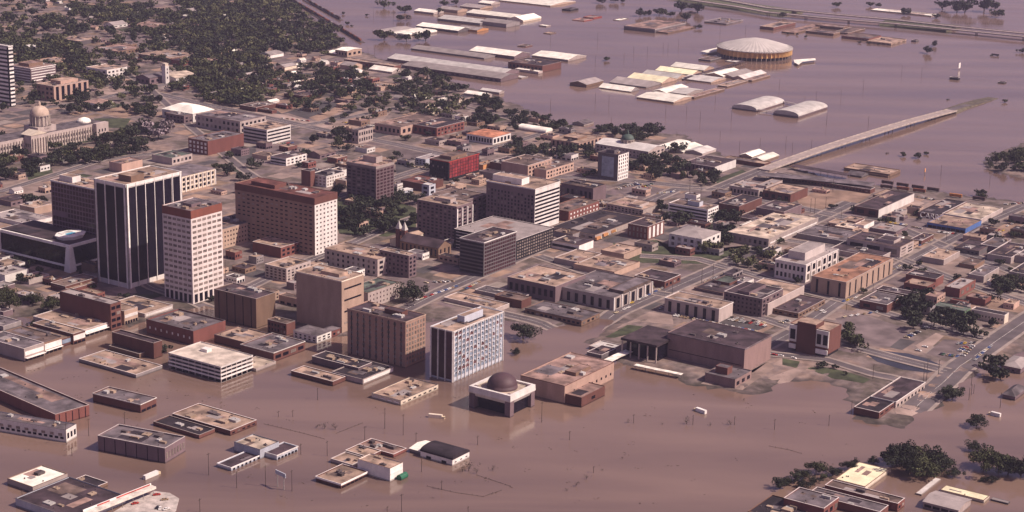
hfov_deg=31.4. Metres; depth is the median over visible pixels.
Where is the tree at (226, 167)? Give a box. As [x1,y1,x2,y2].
[221,162,235,175]
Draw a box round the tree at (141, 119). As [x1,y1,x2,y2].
[138,117,150,122]
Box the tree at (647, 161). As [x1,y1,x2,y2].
[642,159,660,167]
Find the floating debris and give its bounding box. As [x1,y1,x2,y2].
[27,57,964,505]
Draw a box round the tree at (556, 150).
[543,144,569,154]
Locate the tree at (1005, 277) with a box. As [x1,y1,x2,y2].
[994,274,1009,282]
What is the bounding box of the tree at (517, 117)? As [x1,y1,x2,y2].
[507,115,522,122]
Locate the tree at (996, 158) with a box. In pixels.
[985,153,1004,161]
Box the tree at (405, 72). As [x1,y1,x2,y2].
[397,69,409,75]
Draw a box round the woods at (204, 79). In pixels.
[0,0,469,117]
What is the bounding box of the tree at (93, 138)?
[87,135,100,141]
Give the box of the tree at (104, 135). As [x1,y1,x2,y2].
[93,132,110,141]
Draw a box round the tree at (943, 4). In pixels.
[934,0,950,9]
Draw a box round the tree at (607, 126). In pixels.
[596,123,611,129]
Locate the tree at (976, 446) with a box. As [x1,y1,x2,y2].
[964,439,985,449]
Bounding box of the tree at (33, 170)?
[26,166,38,175]
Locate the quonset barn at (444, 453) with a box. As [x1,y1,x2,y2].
[420,440,469,465]
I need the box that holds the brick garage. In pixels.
[252,236,299,257]
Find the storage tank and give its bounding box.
[396,472,407,480]
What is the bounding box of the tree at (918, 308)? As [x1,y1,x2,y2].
[903,305,921,316]
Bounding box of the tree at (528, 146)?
[516,143,536,148]
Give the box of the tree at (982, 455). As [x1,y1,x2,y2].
[968,445,1010,471]
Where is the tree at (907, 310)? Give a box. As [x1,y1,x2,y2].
[900,305,921,318]
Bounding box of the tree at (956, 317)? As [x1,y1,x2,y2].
[945,312,960,321]
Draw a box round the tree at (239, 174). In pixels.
[235,171,251,178]
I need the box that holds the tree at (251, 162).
[246,157,263,167]
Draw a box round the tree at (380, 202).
[371,197,389,206]
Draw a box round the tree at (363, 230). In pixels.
[359,225,371,235]
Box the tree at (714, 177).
[709,173,720,182]
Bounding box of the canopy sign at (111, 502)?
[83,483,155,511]
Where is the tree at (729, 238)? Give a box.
[721,232,733,242]
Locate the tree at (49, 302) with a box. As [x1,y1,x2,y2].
[40,296,59,308]
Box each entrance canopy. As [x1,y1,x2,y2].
[701,48,716,52]
[794,58,815,64]
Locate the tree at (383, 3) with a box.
[375,0,395,6]
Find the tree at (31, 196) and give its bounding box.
[21,193,37,201]
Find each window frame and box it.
[789,324,796,341]
[815,329,828,347]
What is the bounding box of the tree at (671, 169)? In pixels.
[661,165,678,173]
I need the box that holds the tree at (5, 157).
[0,152,10,164]
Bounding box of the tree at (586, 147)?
[577,144,592,150]
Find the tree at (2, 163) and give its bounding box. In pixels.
[0,160,6,167]
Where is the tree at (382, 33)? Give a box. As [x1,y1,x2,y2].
[373,29,393,38]
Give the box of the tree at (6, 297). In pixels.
[0,289,21,307]
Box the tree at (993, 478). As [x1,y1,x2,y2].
[984,475,999,482]
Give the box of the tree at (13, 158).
[8,154,17,163]
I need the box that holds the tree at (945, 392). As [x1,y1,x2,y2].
[937,386,954,397]
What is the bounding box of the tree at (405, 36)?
[394,34,410,41]
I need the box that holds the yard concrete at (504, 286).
[0,0,1023,352]
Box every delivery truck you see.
[143,470,160,479]
[428,413,444,418]
[693,407,706,413]
[988,411,1000,416]
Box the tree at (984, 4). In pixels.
[978,0,1000,11]
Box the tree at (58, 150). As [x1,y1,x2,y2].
[52,147,63,154]
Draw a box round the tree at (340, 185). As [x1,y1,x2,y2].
[334,183,346,189]
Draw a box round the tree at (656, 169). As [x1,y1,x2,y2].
[651,163,662,178]
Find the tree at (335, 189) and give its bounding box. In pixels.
[330,186,342,194]
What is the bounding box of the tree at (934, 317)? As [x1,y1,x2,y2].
[926,311,955,326]
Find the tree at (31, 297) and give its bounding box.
[20,293,44,304]
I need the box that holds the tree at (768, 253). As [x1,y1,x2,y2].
[762,249,782,259]
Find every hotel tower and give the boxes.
[50,173,95,234]
[235,177,337,255]
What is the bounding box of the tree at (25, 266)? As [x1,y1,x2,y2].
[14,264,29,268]
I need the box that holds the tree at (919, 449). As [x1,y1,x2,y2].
[892,446,943,459]
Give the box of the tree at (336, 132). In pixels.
[330,129,347,135]
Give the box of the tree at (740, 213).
[729,208,745,216]
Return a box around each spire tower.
[396,221,401,246]
[401,222,407,237]
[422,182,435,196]
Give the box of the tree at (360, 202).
[355,199,374,204]
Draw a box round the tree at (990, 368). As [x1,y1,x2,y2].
[978,361,1006,377]
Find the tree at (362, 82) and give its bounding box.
[354,79,366,85]
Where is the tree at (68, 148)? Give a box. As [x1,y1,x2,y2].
[62,145,76,150]
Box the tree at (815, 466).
[804,461,828,472]
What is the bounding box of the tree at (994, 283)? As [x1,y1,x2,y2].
[991,278,1007,289]
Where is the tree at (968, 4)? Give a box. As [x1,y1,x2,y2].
[958,0,977,12]
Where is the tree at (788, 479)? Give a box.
[786,476,798,484]
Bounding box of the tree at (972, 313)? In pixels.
[966,310,980,318]
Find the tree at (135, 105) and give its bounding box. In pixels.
[132,102,141,109]
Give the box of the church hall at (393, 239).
[390,230,423,245]
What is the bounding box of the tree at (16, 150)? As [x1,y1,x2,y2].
[11,145,28,154]
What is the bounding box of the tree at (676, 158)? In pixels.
[665,154,681,164]
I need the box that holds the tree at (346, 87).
[342,84,355,92]
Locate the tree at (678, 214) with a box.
[666,210,694,219]
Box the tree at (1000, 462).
[982,452,1014,473]
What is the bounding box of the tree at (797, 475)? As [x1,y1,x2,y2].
[789,471,802,479]
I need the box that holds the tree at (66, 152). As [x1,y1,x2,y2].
[55,149,72,155]
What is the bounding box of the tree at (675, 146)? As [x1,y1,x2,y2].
[670,142,687,152]
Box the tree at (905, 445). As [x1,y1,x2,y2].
[895,439,916,450]
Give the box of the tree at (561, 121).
[548,118,565,126]
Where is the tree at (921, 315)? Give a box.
[914,312,924,319]
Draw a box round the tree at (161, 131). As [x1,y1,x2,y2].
[146,125,170,138]
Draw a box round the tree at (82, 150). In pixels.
[76,147,98,154]
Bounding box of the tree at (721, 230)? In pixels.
[707,227,730,231]
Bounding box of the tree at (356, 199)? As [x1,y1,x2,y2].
[353,197,364,205]
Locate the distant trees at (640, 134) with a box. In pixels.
[0,0,1023,374]
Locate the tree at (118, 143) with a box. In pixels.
[114,140,129,147]
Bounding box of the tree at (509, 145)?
[504,143,521,147]
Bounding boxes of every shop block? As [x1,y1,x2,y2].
[559,197,598,220]
[606,197,661,215]
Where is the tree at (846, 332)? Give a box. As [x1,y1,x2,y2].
[841,329,854,340]
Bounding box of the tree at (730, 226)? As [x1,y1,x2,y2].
[715,222,736,230]
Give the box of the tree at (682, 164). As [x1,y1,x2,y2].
[673,159,691,170]
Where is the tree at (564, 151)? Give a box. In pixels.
[557,147,570,157]
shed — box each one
[79,349,161,377]
[153,415,214,438]
[326,50,336,55]
[335,47,361,56]
[339,61,361,69]
[369,65,401,73]
[409,440,430,454]
[464,90,491,96]
[480,88,503,94]
[499,0,575,6]
[515,67,542,73]
[517,44,532,46]
[518,124,552,133]
[562,7,577,10]
[569,77,603,87]
[572,18,592,20]
[572,119,593,125]
[583,15,601,18]
[637,91,693,103]
[652,84,687,92]
[660,139,689,151]
[670,87,702,95]
[670,142,702,153]
[681,74,725,82]
[685,145,715,154]
[688,88,724,98]
[698,56,721,61]
[705,68,738,77]
[717,79,747,87]
[723,68,753,77]
[724,156,770,166]
[725,59,743,62]
[732,70,765,79]
[739,149,764,157]
[743,74,769,81]
[751,152,778,160]
[835,462,888,487]
[848,170,868,177]
[867,172,889,177]
[916,478,940,495]
[922,491,971,511]
[940,485,988,502]
[949,76,959,79]
[990,497,1009,504]
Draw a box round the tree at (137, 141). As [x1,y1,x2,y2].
[122,136,148,145]
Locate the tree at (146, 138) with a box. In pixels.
[140,137,155,147]
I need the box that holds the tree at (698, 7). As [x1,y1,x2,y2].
[694,3,704,12]
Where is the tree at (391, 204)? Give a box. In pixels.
[387,200,398,209]
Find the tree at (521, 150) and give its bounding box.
[514,145,526,153]
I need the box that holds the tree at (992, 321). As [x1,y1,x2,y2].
[988,318,998,325]
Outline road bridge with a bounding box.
[759,109,956,171]
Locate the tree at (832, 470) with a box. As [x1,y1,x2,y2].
[825,466,838,475]
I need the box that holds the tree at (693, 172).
[683,169,697,175]
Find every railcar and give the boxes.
[880,184,892,188]
[881,180,893,184]
[896,182,908,186]
[897,186,908,190]
[912,184,923,188]
[913,188,925,192]
[927,187,939,191]
[949,193,961,197]
[972,196,985,200]
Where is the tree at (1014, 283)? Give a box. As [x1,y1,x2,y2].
[1010,279,1023,289]
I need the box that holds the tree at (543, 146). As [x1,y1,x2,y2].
[532,142,549,150]
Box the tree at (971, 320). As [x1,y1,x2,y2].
[958,312,976,325]
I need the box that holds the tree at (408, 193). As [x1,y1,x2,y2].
[402,191,414,200]
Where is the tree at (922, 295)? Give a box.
[920,292,926,300]
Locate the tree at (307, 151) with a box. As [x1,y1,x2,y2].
[299,148,310,153]
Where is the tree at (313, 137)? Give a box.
[309,134,318,142]
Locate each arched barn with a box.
[732,96,783,111]
[773,101,827,117]
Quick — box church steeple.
[162,63,168,83]
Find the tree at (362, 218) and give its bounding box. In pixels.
[346,213,370,223]
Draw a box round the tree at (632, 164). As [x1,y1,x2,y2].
[628,161,642,169]
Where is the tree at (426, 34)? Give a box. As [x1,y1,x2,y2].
[414,30,430,40]
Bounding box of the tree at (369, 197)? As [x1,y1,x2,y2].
[357,195,370,199]
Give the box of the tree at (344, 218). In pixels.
[339,215,361,226]
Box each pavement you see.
[0,152,151,189]
[5,154,151,191]
[44,58,308,106]
[46,222,213,306]
[47,60,309,108]
[106,86,1008,273]
[109,83,1014,267]
[124,75,251,177]
[126,40,538,124]
[131,74,262,177]
[140,285,199,307]
[149,95,443,155]
[183,106,407,151]
[244,213,416,284]
[256,227,395,286]
[340,132,552,197]
[340,133,536,193]
[397,187,707,307]
[411,191,680,310]
[443,302,547,329]
[501,310,558,326]
[532,257,943,372]
[543,254,951,368]
[600,201,842,316]
[603,203,859,329]
[639,257,981,340]
[645,254,989,336]
[703,167,758,189]
[711,223,1023,305]
[716,220,1023,299]
[771,209,1023,349]
[771,351,922,380]
[771,355,893,380]
[772,202,1023,336]
[898,311,1023,406]
[928,331,1023,410]
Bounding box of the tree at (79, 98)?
[74,95,90,102]
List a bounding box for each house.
[9,186,22,193]
[83,98,110,108]
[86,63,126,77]
[103,20,126,27]
[259,50,283,57]
[266,98,278,102]
[276,62,296,69]
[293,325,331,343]
[297,58,306,62]
[311,56,320,60]
[394,95,401,100]
[401,74,411,79]
[413,100,435,108]
[418,74,427,78]
[669,226,720,252]
[1001,355,1023,373]
[1002,384,1023,400]
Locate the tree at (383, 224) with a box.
[374,217,391,232]
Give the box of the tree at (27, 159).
[20,157,42,164]
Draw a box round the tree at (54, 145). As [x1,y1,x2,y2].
[47,141,62,149]
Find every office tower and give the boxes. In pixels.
[0,43,15,106]
[346,153,393,199]
[417,194,472,239]
[486,172,559,225]
[597,148,628,180]
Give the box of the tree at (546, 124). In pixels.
[539,121,553,127]
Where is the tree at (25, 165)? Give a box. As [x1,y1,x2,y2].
[21,162,37,168]
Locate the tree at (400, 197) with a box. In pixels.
[393,193,407,201]
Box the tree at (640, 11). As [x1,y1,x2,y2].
[635,7,643,14]
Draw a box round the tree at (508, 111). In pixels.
[503,108,518,114]
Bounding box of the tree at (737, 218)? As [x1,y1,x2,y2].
[731,213,740,223]
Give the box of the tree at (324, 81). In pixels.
[315,78,336,84]
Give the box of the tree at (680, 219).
[671,216,688,222]
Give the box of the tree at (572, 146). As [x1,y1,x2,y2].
[568,143,578,152]
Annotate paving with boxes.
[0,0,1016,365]
[1,181,47,195]
[83,46,98,53]
[89,83,128,94]
[98,104,150,117]
[114,491,178,511]
[125,32,147,42]
[135,286,153,293]
[211,103,252,111]
[230,146,255,162]
[241,110,334,129]
[256,144,300,164]
[274,98,316,112]
[286,101,336,118]
[309,108,347,120]
[323,107,361,123]
[326,107,391,126]
[395,149,428,172]
[395,161,423,174]
[400,277,442,291]
[439,146,511,154]
[515,320,565,329]
[615,240,635,245]
[615,312,673,328]
[616,183,679,199]
[634,176,685,192]
[678,316,767,330]
[688,185,711,196]
[701,362,773,389]
[768,366,806,383]
[797,190,871,209]
[835,314,911,346]
[867,351,941,372]
[887,280,924,300]
[890,199,923,212]
[895,391,935,415]
[900,218,925,231]
[915,333,942,352]
[918,384,932,396]
[921,260,981,275]
[922,200,939,208]
[926,339,972,358]
[977,291,1023,312]
[998,222,1023,237]
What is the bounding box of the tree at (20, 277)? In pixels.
[15,272,32,282]
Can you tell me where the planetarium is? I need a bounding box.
[468,372,535,417]
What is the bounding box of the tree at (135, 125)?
[125,121,140,128]
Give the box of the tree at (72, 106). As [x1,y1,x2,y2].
[65,102,77,112]
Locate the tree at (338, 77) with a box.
[329,73,342,80]
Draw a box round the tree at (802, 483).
[792,478,814,488]
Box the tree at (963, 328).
[953,319,968,334]
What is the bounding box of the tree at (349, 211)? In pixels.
[342,205,367,216]
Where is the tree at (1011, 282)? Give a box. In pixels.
[999,280,1019,286]
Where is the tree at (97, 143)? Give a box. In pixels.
[95,140,110,146]
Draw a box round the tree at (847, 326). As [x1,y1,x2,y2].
[843,321,855,331]
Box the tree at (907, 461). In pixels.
[885,446,922,473]
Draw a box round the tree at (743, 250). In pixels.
[728,247,749,254]
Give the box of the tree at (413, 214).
[409,212,416,222]
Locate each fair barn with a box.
[599,83,638,91]
[610,76,660,87]
[627,72,676,83]
[643,70,686,78]
[655,66,700,74]
[671,62,713,71]
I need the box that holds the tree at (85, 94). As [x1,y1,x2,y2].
[76,91,90,98]
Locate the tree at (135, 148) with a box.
[130,145,149,153]
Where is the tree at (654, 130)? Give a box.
[648,126,665,134]
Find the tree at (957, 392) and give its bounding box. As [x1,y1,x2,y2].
[941,384,965,399]
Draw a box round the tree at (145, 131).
[143,125,161,137]
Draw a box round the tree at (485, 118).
[482,113,494,121]
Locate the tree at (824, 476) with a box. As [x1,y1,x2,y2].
[820,473,830,478]
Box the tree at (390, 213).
[385,210,394,218]
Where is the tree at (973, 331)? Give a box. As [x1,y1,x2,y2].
[966,324,988,336]
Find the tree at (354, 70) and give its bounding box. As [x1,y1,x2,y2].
[344,67,358,74]
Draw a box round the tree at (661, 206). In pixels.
[657,200,667,211]
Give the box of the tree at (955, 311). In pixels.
[951,308,967,316]
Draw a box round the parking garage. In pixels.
[222,214,248,248]
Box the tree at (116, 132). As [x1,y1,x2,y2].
[110,131,126,136]
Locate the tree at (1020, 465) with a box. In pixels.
[1004,455,1023,475]
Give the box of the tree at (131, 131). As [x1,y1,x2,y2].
[125,126,140,135]
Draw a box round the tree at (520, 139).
[512,136,522,142]
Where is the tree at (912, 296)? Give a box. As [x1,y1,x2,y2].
[906,292,920,302]
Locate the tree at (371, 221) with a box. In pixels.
[369,218,378,225]
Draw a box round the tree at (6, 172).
[0,167,13,179]
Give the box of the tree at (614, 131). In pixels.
[611,128,622,134]
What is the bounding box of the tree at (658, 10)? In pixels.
[653,8,666,14]
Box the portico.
[621,325,670,363]
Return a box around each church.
[136,72,161,83]
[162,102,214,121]
[169,70,193,81]
[399,233,450,258]
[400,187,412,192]
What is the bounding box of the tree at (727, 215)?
[717,210,736,220]
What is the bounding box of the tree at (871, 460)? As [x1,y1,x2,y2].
[867,455,879,463]
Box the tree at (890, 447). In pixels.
[880,443,907,464]
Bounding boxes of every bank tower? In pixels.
[94,165,181,288]
[162,197,223,303]
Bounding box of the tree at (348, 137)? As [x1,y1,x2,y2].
[340,134,352,140]
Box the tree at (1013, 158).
[1002,154,1018,163]
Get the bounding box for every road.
[0,153,153,191]
[45,222,213,307]
[46,58,311,107]
[92,82,1013,272]
[97,46,177,60]
[113,38,538,125]
[126,75,257,177]
[177,96,444,150]
[246,217,409,286]
[338,131,553,197]
[399,188,703,309]
[445,301,553,328]
[534,255,949,371]
[600,201,856,320]
[640,254,987,338]
[706,168,765,190]
[711,221,1023,303]
[771,203,1023,347]
[771,352,896,379]
[900,314,1023,412]
[947,99,993,109]
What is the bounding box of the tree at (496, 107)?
[488,104,503,111]
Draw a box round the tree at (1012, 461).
[992,457,1023,474]
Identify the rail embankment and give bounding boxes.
[293,1,364,42]
[306,0,342,19]
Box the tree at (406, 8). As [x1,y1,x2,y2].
[397,5,411,12]
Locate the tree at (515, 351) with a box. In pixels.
[510,347,520,354]
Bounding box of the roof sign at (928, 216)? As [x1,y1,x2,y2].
[920,212,938,219]
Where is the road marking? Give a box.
[917,323,1021,405]
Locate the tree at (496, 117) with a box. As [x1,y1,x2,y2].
[485,114,499,121]
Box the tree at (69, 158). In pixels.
[63,153,82,164]
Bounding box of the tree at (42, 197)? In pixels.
[38,195,48,201]
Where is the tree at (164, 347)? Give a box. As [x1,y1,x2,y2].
[161,344,172,352]
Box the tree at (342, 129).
[336,126,348,133]
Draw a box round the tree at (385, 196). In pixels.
[381,194,394,200]
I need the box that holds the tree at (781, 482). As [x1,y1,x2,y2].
[771,477,788,487]
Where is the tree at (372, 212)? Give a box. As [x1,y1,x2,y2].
[367,207,385,216]
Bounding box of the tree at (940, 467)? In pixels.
[924,460,944,474]
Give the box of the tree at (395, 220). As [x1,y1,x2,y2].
[390,218,399,225]
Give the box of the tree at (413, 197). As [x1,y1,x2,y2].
[407,193,425,203]
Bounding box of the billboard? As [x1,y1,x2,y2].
[275,469,285,486]
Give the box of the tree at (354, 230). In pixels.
[346,224,360,234]
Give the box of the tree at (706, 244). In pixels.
[698,240,723,250]
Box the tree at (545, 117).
[538,113,551,121]
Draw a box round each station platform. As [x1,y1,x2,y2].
[757,172,874,186]
[792,164,850,178]
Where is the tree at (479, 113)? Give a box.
[477,112,492,118]
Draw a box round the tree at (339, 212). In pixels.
[337,208,345,217]
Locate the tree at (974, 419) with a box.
[966,413,988,426]
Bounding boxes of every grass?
[21,0,712,301]
[24,162,52,179]
[94,118,130,127]
[337,200,415,236]
[606,325,642,337]
[613,240,748,263]
[717,170,747,183]
[782,358,799,367]
[808,367,869,382]
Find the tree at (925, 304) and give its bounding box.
[909,298,934,311]
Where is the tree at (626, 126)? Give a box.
[619,122,636,128]
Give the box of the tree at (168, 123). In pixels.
[158,119,174,128]
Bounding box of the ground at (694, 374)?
[0,0,1023,428]
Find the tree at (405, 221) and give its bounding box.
[392,220,409,226]
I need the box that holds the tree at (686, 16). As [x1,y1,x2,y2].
[679,12,691,20]
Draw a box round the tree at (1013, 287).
[1005,284,1016,289]
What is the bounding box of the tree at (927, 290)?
[912,287,933,294]
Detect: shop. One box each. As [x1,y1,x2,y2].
[0,193,31,206]
[0,209,51,224]
[0,258,24,266]
[0,265,28,281]
[0,281,14,288]
[0,306,12,316]
[0,315,20,330]
[0,331,45,361]
[5,326,62,354]
[7,465,67,491]
[17,271,48,284]
[20,200,51,213]
[26,325,70,346]
[33,308,108,336]
[33,319,85,344]
[50,273,97,290]
[54,281,94,290]
[64,35,95,43]
[76,475,107,487]
[109,344,144,357]
[112,329,161,358]
[119,295,172,317]
[121,303,137,324]
[152,150,191,164]
[188,130,243,154]
[214,326,268,348]
[217,451,259,470]
[234,434,278,458]
[240,101,276,111]
[240,333,305,360]
[248,356,275,371]
[258,107,276,113]
[265,442,297,459]
[284,89,321,98]
[301,168,314,186]
[327,154,346,163]
[352,126,372,143]
[364,277,398,303]
[374,81,394,90]
[401,174,442,191]
[413,117,463,136]
[444,292,508,309]
[475,285,528,296]
[479,160,489,169]
[490,156,512,169]
[495,291,530,308]
[507,13,540,21]
[550,209,642,239]
[551,235,592,250]
[554,228,580,236]
[554,249,601,265]
[561,179,605,199]
[573,254,639,274]
[601,243,641,258]
[622,194,637,198]
[634,269,680,288]
[713,275,740,285]
[719,194,761,215]
[727,212,817,247]
[729,180,763,196]
[739,210,763,221]
[756,178,782,188]
[756,200,801,215]
[756,278,803,315]
[763,183,807,202]
[773,294,824,317]
[796,225,857,244]
[827,218,846,226]
[831,242,890,256]
[835,222,858,230]
[842,215,863,222]
[854,219,873,228]
[859,291,902,312]
[869,222,907,234]
[877,286,918,295]
[905,269,943,286]
[911,233,933,244]
[918,198,966,218]
[921,247,959,265]
[927,214,981,232]
[944,277,975,297]
[950,297,968,303]
[954,239,987,255]
[959,257,984,268]
[968,265,998,282]
[980,237,1010,250]
[987,242,1023,263]
[1005,246,1023,262]
[1009,263,1023,277]
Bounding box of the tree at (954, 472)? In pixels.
[942,467,965,476]
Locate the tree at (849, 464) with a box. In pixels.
[838,460,857,467]
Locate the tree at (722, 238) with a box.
[720,234,726,241]
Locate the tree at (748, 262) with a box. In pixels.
[734,257,758,265]
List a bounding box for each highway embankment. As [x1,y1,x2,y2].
[680,0,803,15]
[879,19,959,31]
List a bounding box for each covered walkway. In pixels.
[604,350,632,360]
[634,364,682,375]
[683,61,743,77]
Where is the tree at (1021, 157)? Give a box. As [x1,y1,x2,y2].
[1013,153,1023,160]
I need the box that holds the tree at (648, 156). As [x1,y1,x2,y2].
[641,154,662,165]
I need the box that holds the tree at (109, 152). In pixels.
[100,148,119,157]
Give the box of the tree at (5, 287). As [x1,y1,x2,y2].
[0,284,17,293]
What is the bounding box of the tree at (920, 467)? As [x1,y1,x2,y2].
[906,455,939,477]
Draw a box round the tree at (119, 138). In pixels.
[112,135,132,142]
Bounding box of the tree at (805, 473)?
[792,468,811,477]
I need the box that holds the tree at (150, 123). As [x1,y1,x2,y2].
[136,120,154,130]
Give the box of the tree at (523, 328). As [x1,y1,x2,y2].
[510,322,543,338]
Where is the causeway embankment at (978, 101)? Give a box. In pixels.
[943,97,997,113]
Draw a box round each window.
[56,87,58,100]
[61,86,64,98]
[67,85,69,95]
[96,183,107,278]
[105,185,117,280]
[115,187,126,282]
[128,187,138,282]
[136,184,147,280]
[146,182,156,277]
[155,180,163,274]
[164,178,171,203]
[173,176,179,201]
[351,311,351,353]
[363,314,363,356]
[369,316,369,357]
[388,320,388,362]
[394,322,394,364]
[431,328,436,375]
[439,330,444,377]
[446,331,451,379]
[598,298,601,306]
[601,156,613,176]
[606,300,609,308]
[616,297,619,307]
[631,291,634,300]
[646,284,649,294]
[668,301,671,311]
[677,303,679,313]
[685,305,688,314]
[694,306,696,316]
[703,308,705,318]
[711,310,714,320]
[827,281,829,294]
[838,283,840,296]
[850,241,862,246]
[867,244,879,249]
[884,247,896,254]
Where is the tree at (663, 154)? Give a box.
[660,151,672,159]
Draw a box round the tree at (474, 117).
[460,113,483,121]
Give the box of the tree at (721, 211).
[711,209,726,217]
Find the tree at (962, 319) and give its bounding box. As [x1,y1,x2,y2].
[954,315,967,327]
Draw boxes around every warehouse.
[0,367,88,421]
[97,424,184,463]
[128,21,170,30]
[172,403,256,435]
[344,58,400,68]
[373,26,411,32]
[387,53,518,73]
[391,27,422,35]
[397,28,426,35]
[402,61,517,81]
[410,29,436,35]
[411,45,495,58]
[414,8,443,14]
[416,22,469,32]
[437,15,483,25]
[439,6,466,12]
[459,25,488,31]
[460,3,492,9]
[466,9,520,19]
[469,46,529,58]
[478,0,499,4]
[481,18,519,27]
[508,57,560,72]
[532,50,585,61]
[748,494,807,511]
[783,487,838,511]
[813,487,888,511]
[825,480,904,511]
[844,163,900,176]
[854,190,913,217]
[871,8,933,16]
[873,189,908,196]
[942,202,1002,222]
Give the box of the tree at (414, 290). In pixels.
[393,280,428,301]
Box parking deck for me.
[168,341,252,382]
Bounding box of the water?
[0,0,1023,511]
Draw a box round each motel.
[782,24,819,33]
[806,29,839,35]
[815,23,849,29]
[838,27,864,33]
[841,32,880,40]
[867,36,906,45]
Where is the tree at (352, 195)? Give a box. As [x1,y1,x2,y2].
[348,193,366,197]
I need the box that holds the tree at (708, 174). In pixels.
[696,170,715,177]
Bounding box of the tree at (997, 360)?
[982,354,1008,366]
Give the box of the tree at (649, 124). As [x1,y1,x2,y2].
[644,122,661,127]
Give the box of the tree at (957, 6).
[947,0,961,12]
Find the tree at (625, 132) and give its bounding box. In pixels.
[617,129,636,135]
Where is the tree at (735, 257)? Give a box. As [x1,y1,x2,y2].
[730,254,744,264]
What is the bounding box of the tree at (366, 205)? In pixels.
[349,202,373,210]
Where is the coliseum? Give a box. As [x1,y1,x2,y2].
[716,37,792,61]
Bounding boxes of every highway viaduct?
[687,0,1023,40]
[720,0,1023,33]
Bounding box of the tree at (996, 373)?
[991,368,1009,379]
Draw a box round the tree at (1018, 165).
[1015,162,1023,168]
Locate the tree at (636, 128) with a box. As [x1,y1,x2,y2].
[629,125,648,132]
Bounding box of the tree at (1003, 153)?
[992,151,1009,156]
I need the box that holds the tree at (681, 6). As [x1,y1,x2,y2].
[674,0,687,10]
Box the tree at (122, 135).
[118,134,132,143]
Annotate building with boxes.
[0,101,108,154]
[0,220,96,272]
[0,251,13,259]
[0,411,76,442]
[8,171,25,179]
[10,153,23,161]
[14,60,55,82]
[15,290,38,303]
[15,476,125,511]
[27,153,47,162]
[35,56,67,64]
[35,163,49,171]
[36,76,88,101]
[38,184,50,192]
[42,275,61,285]
[47,292,59,301]
[59,288,121,330]
[80,287,104,296]
[81,260,97,272]
[92,386,156,412]
[93,44,142,54]
[109,157,142,171]
[138,49,192,61]
[146,308,225,344]
[166,111,191,123]
[168,163,215,191]
[170,58,188,65]
[196,109,265,132]
[210,187,226,194]
[212,99,224,103]
[214,283,274,328]
[223,266,228,273]
[225,248,241,259]
[226,273,244,282]
[231,146,248,155]
[232,263,255,273]
[243,121,290,142]
[249,252,263,263]
[252,151,275,159]
[256,141,271,148]
[256,286,278,299]
[259,82,272,86]
[265,256,310,281]
[268,316,294,335]
[270,150,306,165]
[272,78,288,84]
[276,103,291,108]
[279,144,296,151]
[279,292,296,306]
[282,82,293,87]
[287,278,295,289]
[291,366,345,385]
[296,264,363,332]
[297,53,306,57]
[301,160,315,168]
[302,106,318,111]
[308,147,335,158]
[311,259,327,265]
[312,351,371,370]
[315,169,344,187]
[315,464,367,488]
[316,131,332,137]
[324,325,339,337]
[325,242,386,276]
[330,60,341,66]
[330,451,361,466]
[332,167,346,175]
[332,359,392,384]
[335,98,352,103]
[335,161,345,167]
[336,102,350,107]
[336,176,346,186]
[340,77,351,83]
[343,124,361,131]
[345,197,354,204]
[345,444,380,455]
[346,266,364,275]
[347,301,425,367]
[348,117,369,125]
[354,220,367,226]
[355,145,374,152]
[358,453,402,480]
[359,438,406,457]
[362,76,379,82]
[362,207,382,218]
[372,109,386,116]
[372,377,437,405]
[374,204,388,212]
[375,113,439,135]
[379,247,415,277]
[394,181,402,190]
[397,158,414,165]
[409,249,428,259]
[416,153,439,164]
[425,137,446,145]
[429,150,479,180]
[430,306,503,382]
[432,187,485,221]
[438,252,459,264]
[439,111,459,118]
[446,181,465,188]
[446,237,453,247]
[447,138,468,145]
[449,134,462,138]
[454,216,553,259]
[455,114,467,120]
[456,144,471,151]
[459,226,516,276]
[466,120,484,126]
[466,129,510,144]
[466,173,482,179]
[471,177,485,184]
[479,168,504,178]
[482,147,493,155]
[487,124,506,130]
[498,145,516,153]
[501,154,551,176]
[507,265,585,301]
[520,352,613,403]
[525,300,599,326]
[526,115,544,122]
[534,154,551,157]
[534,159,573,178]
[540,133,558,140]
[551,132,601,149]
[556,152,577,160]
[559,126,574,133]
[559,193,584,202]
[562,270,652,310]
[565,382,604,407]
[577,166,597,173]
[587,345,615,358]
[589,340,620,348]
[590,153,597,161]
[595,130,664,157]
[597,199,610,207]
[624,19,685,32]
[628,217,663,239]
[629,163,650,170]
[632,186,650,196]
[634,239,657,251]
[642,212,664,220]
[643,172,657,179]
[656,25,694,33]
[659,257,680,267]
[664,291,733,322]
[667,219,684,226]
[667,319,771,369]
[668,199,718,221]
[671,171,687,178]
[675,245,694,255]
[679,224,700,228]
[683,155,735,171]
[685,192,699,199]
[687,219,710,227]
[694,168,707,174]
[694,279,737,295]
[704,18,742,24]
[705,363,751,387]
[706,246,723,255]
[711,189,731,198]
[713,220,728,229]
[718,196,731,203]
[723,268,742,276]
[724,281,782,316]
[737,277,753,283]
[758,260,774,270]
[760,21,795,29]
[762,245,781,258]
[772,172,874,193]
[772,255,782,261]
[774,241,838,282]
[784,246,793,254]
[789,316,841,356]
[810,252,892,298]
[812,187,829,193]
[847,231,913,257]
[854,396,893,418]
[855,228,868,231]
[870,377,925,407]
[882,214,898,221]
[883,233,903,237]
[892,208,906,214]
[895,214,907,220]
[904,278,935,290]
[907,204,922,213]
[913,240,918,248]
[921,304,935,314]
[925,290,945,303]
[935,301,970,312]
[956,302,970,306]
[962,232,986,240]
[966,292,990,305]
[971,306,1008,323]
[979,226,997,234]
[987,230,1001,239]
[1003,298,1019,309]
[1008,213,1023,223]
[1010,226,1023,237]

